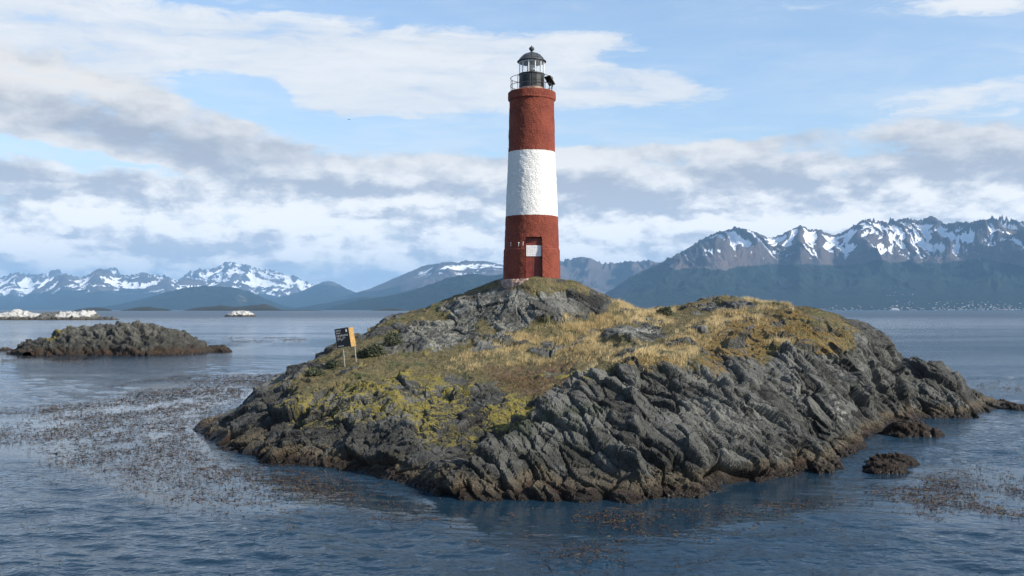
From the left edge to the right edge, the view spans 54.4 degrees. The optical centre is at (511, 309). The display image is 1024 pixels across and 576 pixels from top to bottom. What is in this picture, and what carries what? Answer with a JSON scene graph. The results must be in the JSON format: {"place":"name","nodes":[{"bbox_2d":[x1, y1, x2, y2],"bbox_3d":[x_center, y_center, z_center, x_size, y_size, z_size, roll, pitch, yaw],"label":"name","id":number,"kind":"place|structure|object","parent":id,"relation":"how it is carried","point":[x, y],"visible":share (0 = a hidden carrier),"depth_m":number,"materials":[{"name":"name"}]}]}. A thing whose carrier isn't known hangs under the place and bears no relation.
{"place":"outdoors","nodes":[
{"label":"outdoors","id":0,"kind":"place"},
{"bbox_2d":[0,268,278,309],"bbox_3d":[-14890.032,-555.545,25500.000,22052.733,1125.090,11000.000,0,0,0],"label":"mountains","id":1,"kind":"structure","parent":0,"point":[100,287],"depth_m":24141.60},
{"bbox_2d":[0,262,313,297],"bbox_3d":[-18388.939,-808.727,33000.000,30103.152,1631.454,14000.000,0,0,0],"label":"mountains","id":2,"kind":"structure","parent":0,"point":[262,281],"depth_m":31513.84,"materials":[{"name":"white snow"}]},
{"bbox_2d":[97,285,291,309],"bbox_3d":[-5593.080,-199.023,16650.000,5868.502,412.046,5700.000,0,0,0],"label":"hills","id":3,"kind":"structure","parent":0,"point":[186,298],"depth_m":15492.67,"materials":[{"name":"blue stone"}]},
{"bbox_2d":[275,281,356,307],"bbox_3d":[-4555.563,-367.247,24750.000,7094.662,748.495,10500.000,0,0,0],"label":"mountains","id":4,"kind":"structure","parent":0,"point":[323,292],"depth_m":23057.47,"materials":[{"name":"blue stone"}]},
{"bbox_2d":[290,297,375,309],"bbox_3d":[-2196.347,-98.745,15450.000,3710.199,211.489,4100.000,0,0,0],"label":"hills","id":5,"kind":"structure","parent":0,"point":[324,306],"depth_m":14986.97,"materials":[{"name":"blue"}]},
{"bbox_2d":[323,274,502,309],"bbox_3d":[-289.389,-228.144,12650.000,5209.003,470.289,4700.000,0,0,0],"label":"hills","id":6,"kind":"structure","parent":0,"point":[428,295],"depth_m":11829.57,"materials":[{"name":"blue stone"}]},
{"bbox_2d":[327,260,502,302],"bbox_3d":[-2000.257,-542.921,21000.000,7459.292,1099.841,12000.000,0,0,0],"label":"mountains","id":7,"kind":"structure","parent":0,"point":[422,276],"depth_m":20622.65,"materials":[{"name":"blue stone"}]},
{"bbox_2d":[0,310,1023,575],"bbox_3d":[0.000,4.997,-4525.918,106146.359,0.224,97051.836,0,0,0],"label":"water","id":8,"kind":"structure","parent":0,"point":[76,518],"depth_m":25.52,"materials":[{"name":"blue liquid"}]},
{"bbox_2d":[0,347,12,350],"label":"sea rock","id":9,"kind":"object","parent":8,"relation":"in","point":[5,349],"visible":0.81,"depth_m":120.71,"materials":[{"name":"grey stone"}]},
{"bbox_2d":[0,309,119,319],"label":"rock reef","id":10,"kind":"object","parent":8,"relation":"in","point":[16,314],"visible":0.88,"depth_m":494.06},
{"bbox_2d":[74,307,111,310],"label":"island","id":11,"kind":"structure","parent":8,"relation":"in","point":[96,309],"depth_m":4209.12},
{"bbox_2d":[6,320,213,355],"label":"rock islet","id":12,"kind":"object","parent":8,"relation":"in","point":[135,338],"visible":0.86,"depth_m":110.22,"materials":[{"name":"grey stone"}]},
{"bbox_2d":[120,307,170,310],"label":"island","id":13,"kind":"structure","parent":8,"relation":"in","point":[145,309],"depth_m":4488.94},
{"bbox_2d":[209,344,231,351],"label":"sea rock","id":14,"kind":"object","parent":8,"relation":"in","point":[220,348],"visible":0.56,"depth_m":117.29,"materials":[{"name":"stone"}]},
{"bbox_2d":[224,310,255,316],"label":"sea rock","id":15,"kind":"object","parent":8,"relation":"in","point":[244,313],"visible":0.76,"depth_m":716.04,"materials":[{"name":"white stone"}]},
{"bbox_2d":[184,304,320,310],"bbox_3d":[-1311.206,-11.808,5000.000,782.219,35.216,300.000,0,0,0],"label":"island","id":16,"kind":"structure","parent":8,"relation":"in","point":[263,307],"depth_m":4871.21,"materials":[{"name":"stone"}]},
{"bbox_2d":[307,456,331,467],"bbox_3d":[-6.090,5.597,31.980,1.102,1.855,0.914,0,0,0],"label":"sea rock","id":17,"kind":"object","parent":8,"relation":"in","point":[322,461],"visible":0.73,"depth_m":31.66,"materials":[{"name":"grey stone"}]},
{"bbox_2d":[372,308,410,310],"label":"island","id":18,"kind":"structure","parent":8,"relation":"in","point":[391,309],"depth_m":5105.54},
{"bbox_2d":[0,337,1023,574],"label":"kelp","id":19,"kind":"object","parent":8,"relation":"on","point":[340,481],"visible":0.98,"depth_m":30.67},
{"bbox_2d":[662,477,708,497],"bbox_3d":[4.533,5.540,26.993,1.656,1.991,1.210,0,0,0],"label":"sea rock","id":20,"kind":"object","parent":8,"relation":"in","point":[689,489],"visible":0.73,"depth_m":26.64,"materials":[{"name":"grey stone"}]},
{"bbox_2d":[811,461,834,473],"bbox_3d":[9.574,5.595,30.708,0.890,1.855,0.798,0,0,0],"label":"sea rock","id":21,"kind":"object","parent":8,"relation":"in","point":[823,467],"visible":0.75,"depth_m":30.54,"materials":[{"name":"grey stone"}]},
{"bbox_2d":[840,452,849,456],"bbox_3d":[11.275,5.681,33.897,0.517,1.681,0.554,0,0,0],"label":"sea rock","id":22,"kind":"object","parent":8,"relation":"in","point":[844,454],"visible":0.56,"depth_m":33.75,"materials":[{"name":"brown stone"}]},
{"bbox_2d":[862,458,909,473],"bbox_3d":[11.525,5.568,30.691,1.477,1.938,0.989,0,0,0],"label":"sea rock","id":23,"kind":"object","parent":8,"relation":"in","point":[882,466],"visible":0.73,"depth_m":30.44,"materials":[{"name":"stone"}]},
{"bbox_2d":[864,452,919,466],"bbox_3d":[12.312,5.568,32.185,1.878,1.937,1.287,0,0,0],"label":"sea rock","id":24,"kind":"object","parent":8,"relation":"in","point":[910,461],"visible":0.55,"depth_m":32.05,"materials":[{"name":"stone"}]},
{"bbox_2d":[880,419,944,437],"bbox_3d":[15.919,5.448,39.600,2.658,2.200,1.774,0,0,0],"label":"sea rock","id":25,"kind":"object","parent":8,"relation":"in","point":[903,428],"visible":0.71,"depth_m":39.04,"materials":[{"name":"stone"}]},
{"bbox_2d":[999,401,1023,409],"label":"sea rock","id":26,"kind":"object","parent":8,"relation":"in","point":[1010,405],"visible":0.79,"depth_m":49.68,"materials":[{"name":"grey stone"}]},
{"bbox_2d":[0,0,1023,291],"label":"sky","id":27,"kind":"structure","parent":0,"point":[170,138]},
{"bbox_2d":[192,276,1007,503],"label":"ground","id":28,"kind":"structure","parent":0,"point":[628,430],"depth_m":34.33,"materials":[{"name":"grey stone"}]},
{"bbox_2d":[303,366,324,375],"bbox_3d":[-7.974,2.488,39.972,0.931,0.474,0.718,0,0,0],"label":"shrub","id":29,"kind":"object","parent":28,"relation":"on","point":[311,371],"visible":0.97,"depth_m":39.83,"materials":[{"name":"green plant"}]},
{"bbox_2d":[325,359,340,367],"bbox_3d":[-7.255,2.206,40.347,0.744,0.464,0.605,0,0,0],"label":"shrub","id":30,"kind":"object","parent":28,"relation":"on","point":[332,363],"visible":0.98,"depth_m":40.23,"materials":[{"name":"green plant"}]},
{"bbox_2d":[334,327,356,366],"bbox_3d":[-6.669,1.608,39.915,0.896,1.825,0.365,0,0,0],"label":"information sign","id":31,"kind":"object","parent":28,"relation":"on","point":[345,337],"visible":0.98,"depth_m":39.83,"materials":[{"name":"black wood"}]},
{"bbox_2d":[356,347,368,357],"bbox_3d":[-6.125,1.802,41.072,0.672,0.543,0.510,0,0,0],"label":"shrub","id":32,"kind":"object","parent":28,"relation":"on","point":[360,353],"visible":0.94,"depth_m":40.96,"materials":[{"name":"green plant"}]},
{"bbox_2d":[364,342,385,356],"bbox_3d":[-5.640,1.655,40.929,0.914,0.703,0.800,0,0,-34],"label":"shrub","id":33,"kind":"object","parent":28,"relation":"on","point":[375,350],"visible":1,"depth_m":40.78,"materials":[{"name":"green plant"}]},
{"bbox_2d":[381,331,402,344],"bbox_3d":[-5.062,1.243,42.362,0.986,0.723,0.887,0,0,0],"label":"shrub","id":34,"kind":"object","parent":28,"relation":"on","point":[392,339],"visible":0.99,"depth_m":42.20,"materials":[{"name":"green plant"}]},
{"bbox_2d":[500,46,559,288],"bbox_3d":[0.938,-6.688,47.011,3.173,11.595,3.174,0,0,0],"label":"lighthouse","id":35,"kind":"object","parent":28,"relation":"on","point":[531,248],"visible":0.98,"depth_m":46.01,"materials":[{"name":"red paint"}]},
{"bbox_2d":[525,237,541,277],"bbox_3d":[1.015,-2.390,45.924,0.790,1.940,0.161,0,0,0],"label":"door","id":36,"kind":"structure","parent":35,"relation":"in","point":[533,245],"depth_m":45.94,"materials":[{"name":"red paint"}]},
{"bbox_2d":[655,306,674,315],"bbox_3d":[6.950,0.077,45.093,0.864,0.514,0.729,0,0,25],"label":"shrub","id":37,"kind":"object","parent":28,"relation":"on","point":[665,310],"visible":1,"depth_m":44.95,"materials":[{"name":"green plant"}]},
{"bbox_2d":[560,257,657,293],"bbox_3d":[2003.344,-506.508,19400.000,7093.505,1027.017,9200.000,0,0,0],"label":"mountains","id":38,"kind":"structure","parent":0,"point":[599,277],"depth_m":18233.09,"materials":[{"name":"blue stone"}]},
{"bbox_2d":[446,294,795,372],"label":"grass","id":39,"kind":"structure","parent":0,"point":[713,320],"depth_m":40.77,"materials":[{"name":"beige plant"}]},
{"bbox_2d":[604,215,1023,309],"bbox_3d":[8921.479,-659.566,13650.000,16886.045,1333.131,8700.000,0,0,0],"label":"mountains","id":40,"kind":"structure","parent":0,"point":[867,264],"depth_m":12116.21,"materials":[{"name":"blue stone"}]}
]}

